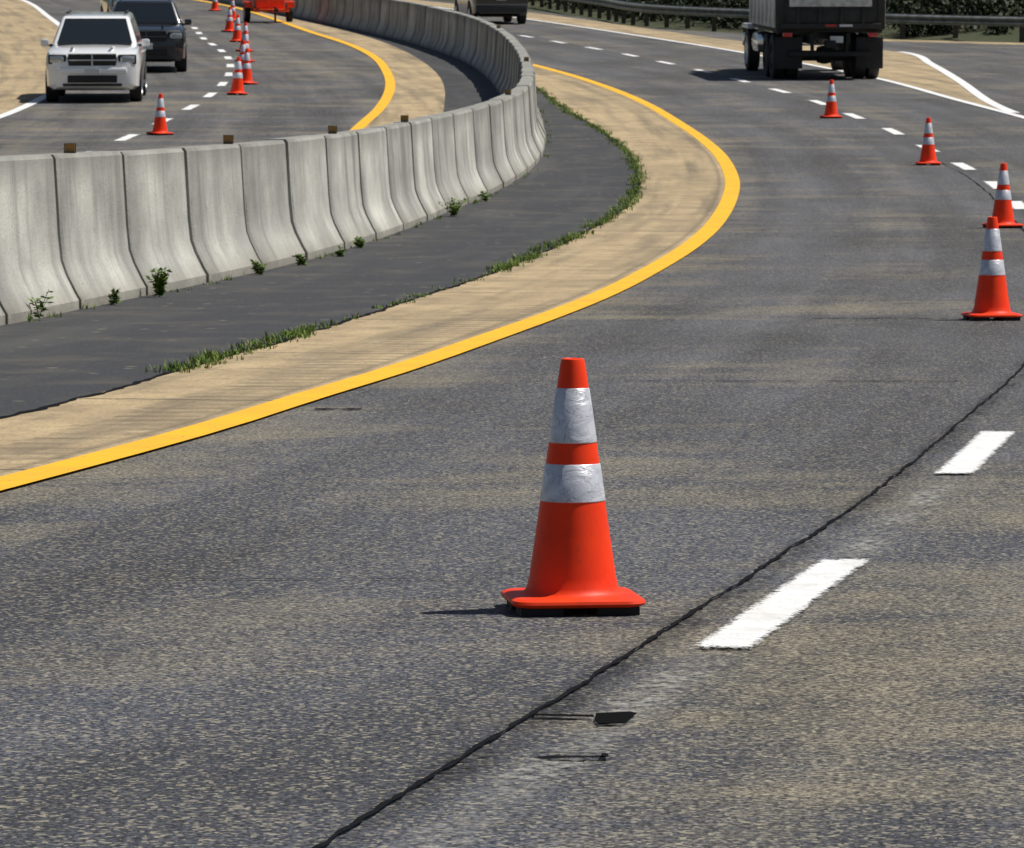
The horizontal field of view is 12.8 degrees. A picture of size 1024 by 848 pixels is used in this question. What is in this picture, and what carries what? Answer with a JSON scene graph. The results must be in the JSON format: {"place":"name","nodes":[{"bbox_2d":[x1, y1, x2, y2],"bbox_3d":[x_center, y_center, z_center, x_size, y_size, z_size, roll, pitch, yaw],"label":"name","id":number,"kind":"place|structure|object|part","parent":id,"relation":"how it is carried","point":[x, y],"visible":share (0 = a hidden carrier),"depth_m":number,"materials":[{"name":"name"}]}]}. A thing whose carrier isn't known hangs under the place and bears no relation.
{"place":"outdoors","nodes":[
{"label":"outdoors","id":0,"kind":"place"},
{"bbox_2d":[0,0,384,155],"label":"road","id":1,"kind":"structure","parent":0,"point":[310,84],"depth_m":94.64,"materials":[{"name":"grey asphalt"}]},
{"bbox_2d":[0,0,57,113],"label":"concrete shoulder","id":2,"kind":"object","parent":1,"relation":"on","point":[25,28],"visible":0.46,"depth_m":124.55},
{"bbox_2d":[0,0,59,117],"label":"white edge line","id":3,"kind":"object","parent":1,"relation":"on","point":[43,96],"visible":0.48,"depth_m":93.85,"materials":[{"name":"paint"}]},
{"bbox_2d":[41,10,149,100],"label":"suv","id":4,"kind":"object","parent":1,"relation":"on","point":[96,50],"visible":1,"depth_m":92.59,"materials":[{"name":"white paint"}]},
{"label":"side window","id":5,"kind":"part","parent":4,"relation":"part of","materials":[{"name":"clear glass"}]},
{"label":"side window","id":6,"kind":"part","parent":4,"relation":"part of","materials":[{"name":"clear glass"}]},
{"bbox_2d":[100,0,115,11],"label":"car","id":7,"kind":"object","parent":1,"relation":"on","point":[107,5],"visible":0.12,"depth_m":148.43,"materials":[{"name":"silver metal"}]},
{"bbox_2d":[112,0,191,71],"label":"suv","id":8,"kind":"object","parent":1,"relation":"on","point":[160,26],"visible":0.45,"depth_m":109.84,"materials":[{"name":"black paint"}]},
{"bbox_2d":[146,94,173,134],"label":"traffic cone","id":9,"kind":"object","parent":1,"relation":"on","point":[160,126],"visible":1,"depth_m":79.33,"materials":[{"name":"orange plastic"}]},
{"bbox_2d":[86,19,234,151],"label":"white lane dashes","id":10,"kind":"object","parent":1,"relation":"on","point":[129,136],"visible":0.6,"depth_m":96.94,"materials":[{"name":"paint"}]},
{"bbox_2d":[209,0,220,10],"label":"traffic cone","id":11,"kind":"object","parent":1,"relation":"on","point":[214,7],"visible":1,"depth_m":175.21,"materials":[{"name":"orange plastic"}]},
{"bbox_2d":[221,7,233,31],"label":"traffic cone","id":12,"kind":"object","parent":1,"relation":"on","point":[229,26],"visible":0.94,"depth_m":145.37,"materials":[{"name":"orange plastic"}]},
{"bbox_2d":[226,0,235,20],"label":"traffic cone","id":13,"kind":"object","parent":1,"relation":"on","point":[232,5],"visible":0.6,"depth_m":159.29,"materials":[{"name":"orange plastic"}]},
{"bbox_2d":[229,15,241,41],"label":"traffic cone","id":14,"kind":"object","parent":1,"relation":"on","point":[237,36],"visible":0.86,"depth_m":134.44,"materials":[{"name":"orange plastic"}]},
{"bbox_2d":[226,57,247,94],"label":"traffic cone","id":15,"kind":"object","parent":1,"relation":"on","point":[237,86],"visible":1,"depth_m":96.34,"materials":[{"name":"orange plastic"}]},
{"bbox_2d":[232,40,252,73],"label":"traffic cone","id":16,"kind":"object","parent":1,"relation":"on","point":[242,49],"visible":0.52,"depth_m":108.18,"materials":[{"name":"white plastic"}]},
{"bbox_2d":[235,22,253,51],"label":"traffic cone","id":17,"kind":"object","parent":1,"relation":"on","point":[245,27],"visible":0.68,"depth_m":125.50,"materials":[{"name":"orange plastic"}]},
{"bbox_2d":[235,31,254,61],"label":"traffic cone","id":18,"kind":"object","parent":1,"relation":"on","point":[245,37],"visible":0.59,"depth_m":117.04,"materials":[{"name":"plastic"}]},
{"bbox_2d":[242,48,257,84],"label":"traffic cone","id":19,"kind":"object","parent":1,"relation":"on","point":[246,73],"visible":0.84,"depth_m":102.10,"materials":[{"name":"orange plastic"}]},
{"bbox_2d":[242,0,294,22],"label":"arrow board trailer","id":20,"kind":"object","parent":1,"relation":"on","point":[274,6],"visible":1,"depth_m":157.48,"materials":[{"name":"orange paint"}]},
{"bbox_2d":[197,0,394,129],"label":"yellow edge line","id":21,"kind":"object","parent":1,"relation":"on","point":[379,107],"visible":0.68,"depth_m":105.43,"materials":[{"name":"paint"}]},
{"bbox_2d":[202,0,444,127],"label":"concrete shoulder","id":22,"kind":"object","parent":1,"relation":"on","point":[419,91],"visible":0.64,"depth_m":106.16},
{"bbox_2d":[218,1,499,111],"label":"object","id":23,"kind":"structure","parent":1,"relation":"on","point":[465,84],"depth_m":108.18,"materials":[{"name":"concrete"}]},
{"bbox_2d":[314,408,361,408],"bbox_3d":[-0.835,-0.075,21.967,0.230,0.001,0.088,0,4,0],"label":"transverse crack","id":24,"kind":"object","parent":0,"point":[337,408],"visible":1,"depth_m":21.96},
{"bbox_2d":[0,0,1023,847],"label":"road","id":25,"kind":"structure","parent":0,"point":[156,690],"depth_m":14.29,"materials":[{"name":"grey asphalt"}]},
{"bbox_2d":[0,90,638,415],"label":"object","id":26,"kind":"structure","parent":25,"relation":"on","point":[577,178],"depth_m":36.68,"materials":[{"name":"asphalt"}]},
{"bbox_2d":[29,289,53,318],"bbox_3d":[-3.272,-0.827,31.725,0.191,0.216,0.142,0,4,0],"label":"roadside weed","id":27,"kind":"object","parent":26,"relation":"on","point":[41,307],"visible":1,"depth_m":31.72,"materials":[{"name":"green plant"}]},
{"bbox_2d":[108,288,121,304],"bbox_3d":[-2.963,-0.953,34.119,0.124,0.136,0.134,0,4,0],"label":"roadside weed","id":28,"kind":"object","parent":26,"relation":"on","point":[114,296],"visible":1,"depth_m":34.10,"materials":[{"name":"green plant"}]},
{"bbox_2d":[146,267,172,296],"bbox_3d":[-2.737,-1.103,35.505,0.164,0.240,0.216,-3,5,-37],"label":"roadside weed","id":29,"kind":"object","parent":26,"relation":"on","point":[160,283],"visible":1,"depth_m":35.48,"materials":[{"name":"green plant"}]},
{"bbox_2d":[250,259,266,274],"bbox_3d":[-2.202,-1.362,39.689,0.145,0.143,0.139,-1,4,-14],"label":"roadside weed","id":30,"kind":"object","parent":26,"relation":"on","point":[258,268],"visible":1,"depth_m":39.69,"materials":[{"name":"green plant"}]},
{"bbox_2d":[0,0,545,325],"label":"concrete median barrier","id":31,"kind":"object","parent":26,"relation":"on","point":[92,228],"visible":0.86,"depth_m":41.44,"materials":[{"name":"grey concrete"}]},
{"bbox_2d":[64,143,75,152],"bbox_3d":[-3.322,-2.069,34.338,0.090,0.082,0.090,0,4,0],"label":"barrier reflector","id":32,"kind":"object","parent":31,"relation":"on","point":[69,147],"visible":0.95,"depth_m":34.32,"materials":[{"name":"brown plastic"}]},
{"bbox_2d":[223,135,233,143],"bbox_3d":[-2.509,-2.516,40.422,0.090,0.082,0.090,0,4,0],"label":"barrier reflector","id":33,"kind":"object","parent":31,"relation":"on","point":[228,139],"visible":1,"depth_m":40.41,"materials":[{"name":"brown plastic"}]},
{"bbox_2d":[328,126,336,133],"bbox_3d":[-1.822,-2.989,46.404,0.090,0.082,0.090,0,4,0],"label":"barrier reflector","id":34,"kind":"object","parent":31,"relation":"on","point":[332,129],"visible":1,"depth_m":46.39,"materials":[{"name":"brown plastic"}]},
{"bbox_2d":[401,115,407,121],"bbox_3d":[-1.237,-3.512,52.583,0.090,0.082,0.090,0,4,0],"label":"barrier reflector","id":35,"kind":"object","parent":31,"relation":"on","point":[404,118],"visible":1,"depth_m":52.57,"materials":[{"name":"brown plastic"}]},
{"bbox_2d":[505,89,510,94],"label":"barrier reflector","id":36,"kind":"object","parent":31,"relation":"on","point":[507,91],"visible":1,"depth_m":66.81,"materials":[{"name":"brown plastic"}]},
{"bbox_2d":[292,254,307,264],"bbox_3d":[-1.933,-1.496,41.687,0.156,0.118,0.125,1,4,17],"label":"roadside weed","id":37,"kind":"object","parent":26,"relation":"on","point":[300,260],"visible":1,"depth_m":41.68,"materials":[{"name":"green plant"}]},
{"bbox_2d":[0,86,641,417],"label":"pavement joint crack","id":38,"kind":"object","parent":26,"relation":"on","point":[155,376],"visible":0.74,"depth_m":28.37,"materials":[{"name":"black asphalt"}]},
{"bbox_2d":[26,87,649,372],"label":"verge grass","id":39,"kind":"structure","parent":26,"relation":"on","point":[209,356],"depth_m":42.32,"materials":[{"name":"green plant"}]},
{"bbox_2d":[333,246,345,256],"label":"roadside weed","id":40,"kind":"object","parent":26,"relation":"on","point":[339,253],"visible":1,"depth_m":43.57,"materials":[{"name":"green plant"}]},
{"bbox_2d":[352,235,365,247],"bbox_3d":[-1.528,-1.820,45.594,0.164,0.135,0.137,2,4,28],"label":"roadside weed","id":41,"kind":"object","parent":26,"relation":"on","point":[359,242],"visible":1,"depth_m":45.57,"materials":[{"name":"green plant"}]},
{"bbox_2d":[437,197,468,215],"bbox_3d":[-0.690,-2.549,53.644,0.382,0.228,0.387,0,4,0],"label":"roadside weed","id":42,"kind":"object","parent":26,"relation":"on","point":[452,211],"visible":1,"depth_m":53.62,"materials":[{"name":"green plant"}]},
{"bbox_2d":[477,190,490,200],"bbox_3d":[-0.361,-2.890,57.862,0.200,0.150,0.211,0,4,0],"label":"roadside weed","id":43,"kind":"object","parent":26,"relation":"on","point":[482,197],"visible":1,"depth_m":57.83,"materials":[{"name":"green plant"}]},
{"bbox_2d":[0,66,724,475],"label":"concrete shoulder","id":44,"kind":"object","parent":25,"relation":"on","point":[682,192],"visible":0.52,"depth_m":31.70},
{"bbox_2d":[0,64,739,489],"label":"yellow edge line","id":45,"kind":"object","parent":25,"relation":"on","point":[714,222],"visible":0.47,"depth_m":26.35,"materials":[{"name":"paint"}]},
{"bbox_2d":[454,0,527,23],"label":"suv","id":46,"kind":"object","parent":25,"relation":"on","point":[507,10],"visible":0.87,"depth_m":154.55,"materials":[{"name":"black paint"}]},
{"bbox_2d":[501,358,645,616],"bbox_3d":[0.172,0.171,12.970,0.380,0.716,0.380,0,4,-7],"label":"traffic cone","id":47,"kind":"object","parent":25,"relation":"on","point":[572,563],"visible":1,"depth_m":12.89,"materials":[{"name":"orange plastic"}]},
{"bbox_2d":[517,673,700,777],"bbox_3d":[0.015,0.754,9.498,0.225,0.001,4.996,1,4,12],"label":"worn lane marking","id":48,"kind":"object","parent":25,"relation":"on","point":[604,737],"visible":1,"depth_m":10.07,"materials":[{"name":"grey paint"}]},
{"bbox_2d":[536,752,608,758],"bbox_3d":[0.128,0.722,9.955,0.165,0.001,0.110,0,4,0],"label":"pavement sawcut","id":49,"kind":"object","parent":48,"relation":"on","point":[567,756],"visible":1,"depth_m":9.94,"materials":[{"name":"black asphalt"}]},
{"bbox_2d":[533,711,635,722],"bbox_3d":[0.171,0.679,10.594,0.242,0.001,0.210,0,4,0],"label":"pavement sawcut","id":50,"kind":"object","parent":48,"relation":"on","point":[615,717],"visible":1,"depth_m":10.62,"materials":[{"name":"black"}]},
{"bbox_2d":[312,363,1023,847],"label":"pavement joint crack","id":51,"kind":"object","parent":25,"relation":"on","point":[420,781],"visible":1,"depth_m":11.43,"materials":[{"name":"black asphalt"}]},
{"bbox_2d":[380,375,1022,815],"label":"joint stain","id":52,"kind":"object","parent":25,"relation":"on","point":[724,595],"visible":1,"depth_m":11.64,"materials":[{"name":"black asphalt"}]},
{"bbox_2d":[439,7,1023,118],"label":"white edge line","id":53,"kind":"object","parent":25,"relation":"on","point":[964,101],"visible":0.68,"depth_m":103.01,"materials":[{"name":"paint"}]},
{"bbox_2d":[625,380,838,380],"bbox_3d":[1.500,-0.231,24.310,1.801,0.001,0.048,0,4,1],"label":"transverse crack","id":54,"kind":"object","parent":25,"relation":"on","point":[713,380],"visible":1,"depth_m":24.32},
{"bbox_2d":[519,35,1023,208],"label":"white lane dashes","id":55,"kind":"object","parent":25,"relation":"on","point":[1016,204],"visible":0.55,"depth_m":80.81,"materials":[{"name":"paint"}]},
{"bbox_2d":[742,0,885,78],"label":"dump truck","id":56,"kind":"object","parent":25,"relation":"on","point":[830,28],"visible":1,"depth_m":104.70,"materials":[{"name":"black metal"}]},
{"bbox_2d":[820,80,842,117],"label":"traffic cone","id":57,"kind":"object","parent":25,"relation":"on","point":[831,109],"visible":1,"depth_m":85.69,"materials":[{"name":"orange plastic"}]},
{"bbox_2d":[691,431,1014,648],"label":"white lane dashes","id":58,"kind":"object","parent":25,"relation":"on","point":[750,626],"visible":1,"depth_m":13.43,"materials":[{"name":"paint"}]},
{"bbox_2d":[845,489,941,556],"bbox_3d":[1.399,0.311,16.155,0.195,0.001,3.398,1,4,11],"label":"worn lane marking","id":59,"kind":"object","parent":25,"relation":"on","point":[894,518],"visible":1,"depth_m":15.89,"materials":[{"name":"grey paint"}]},
{"bbox_2d":[915,117,940,164],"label":"traffic cone","id":60,"kind":"object","parent":25,"relation":"on","point":[928,154],"visible":1,"depth_m":69.08,"materials":[{"name":"orange plastic"}]},
{"bbox_2d":[883,39,1023,44],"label":"concrete shoulder","id":61,"kind":"object","parent":25,"relation":"on","point":[970,42],"visible":0.52,"depth_m":133.89},
{"bbox_2d":[901,52,1019,112],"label":"white edge line","id":62,"kind":"object","parent":25,"relation":"on","point":[972,90],"visible":1,"depth_m":101.21,"materials":[{"name":"paint"}]},
{"bbox_2d":[941,162,1023,229],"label":"pavement joint crack","id":63,"kind":"object","parent":25,"relation":"on","point":[985,190],"visible":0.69,"depth_m":61.56,"materials":[{"name":"black asphalt"}]},
{"bbox_2d":[961,217,1022,320],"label":"traffic cone","id":64,"kind":"object","parent":25,"relation":"on","point":[991,299],"visible":1,"depth_m":31.72,"materials":[{"name":"orange plastic"}]},
{"bbox_2d":[982,163,1022,227],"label":"traffic cone","id":65,"kind":"object","parent":25,"relation":"on","point":[1003,211],"visible":0.83,"depth_m":50.56,"materials":[{"name":"orange plastic"}]},
{"bbox_2d":[402,0,1022,115],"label":"gore pavement","id":66,"kind":"structure","parent":0,"point":[907,69],"depth_m":119.64,"materials":[{"name":"concrete"}]},
{"bbox_2d":[437,0,1023,42],"bbox_3d":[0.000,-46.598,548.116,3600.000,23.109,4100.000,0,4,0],"label":"ground","id":67,"kind":"structure","parent":0,"point":[981,35],"depth_m":147.28,"materials":[{"name":"green plant"}]},
{"bbox_2d":[530,0,1023,37],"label":"roadside shrubs","id":68,"kind":"object","parent":67,"relation":"on","point":[942,7],"visible":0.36,"depth_m":140.68,"materials":[{"name":"green plant"}]},
{"bbox_2d":[531,0,1023,41],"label":"guardrail","id":69,"kind":"object","parent":67,"relation":"on","point":[902,19],"visible":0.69,"depth_m":146.88,"materials":[{"name":"metal"}]}
]}

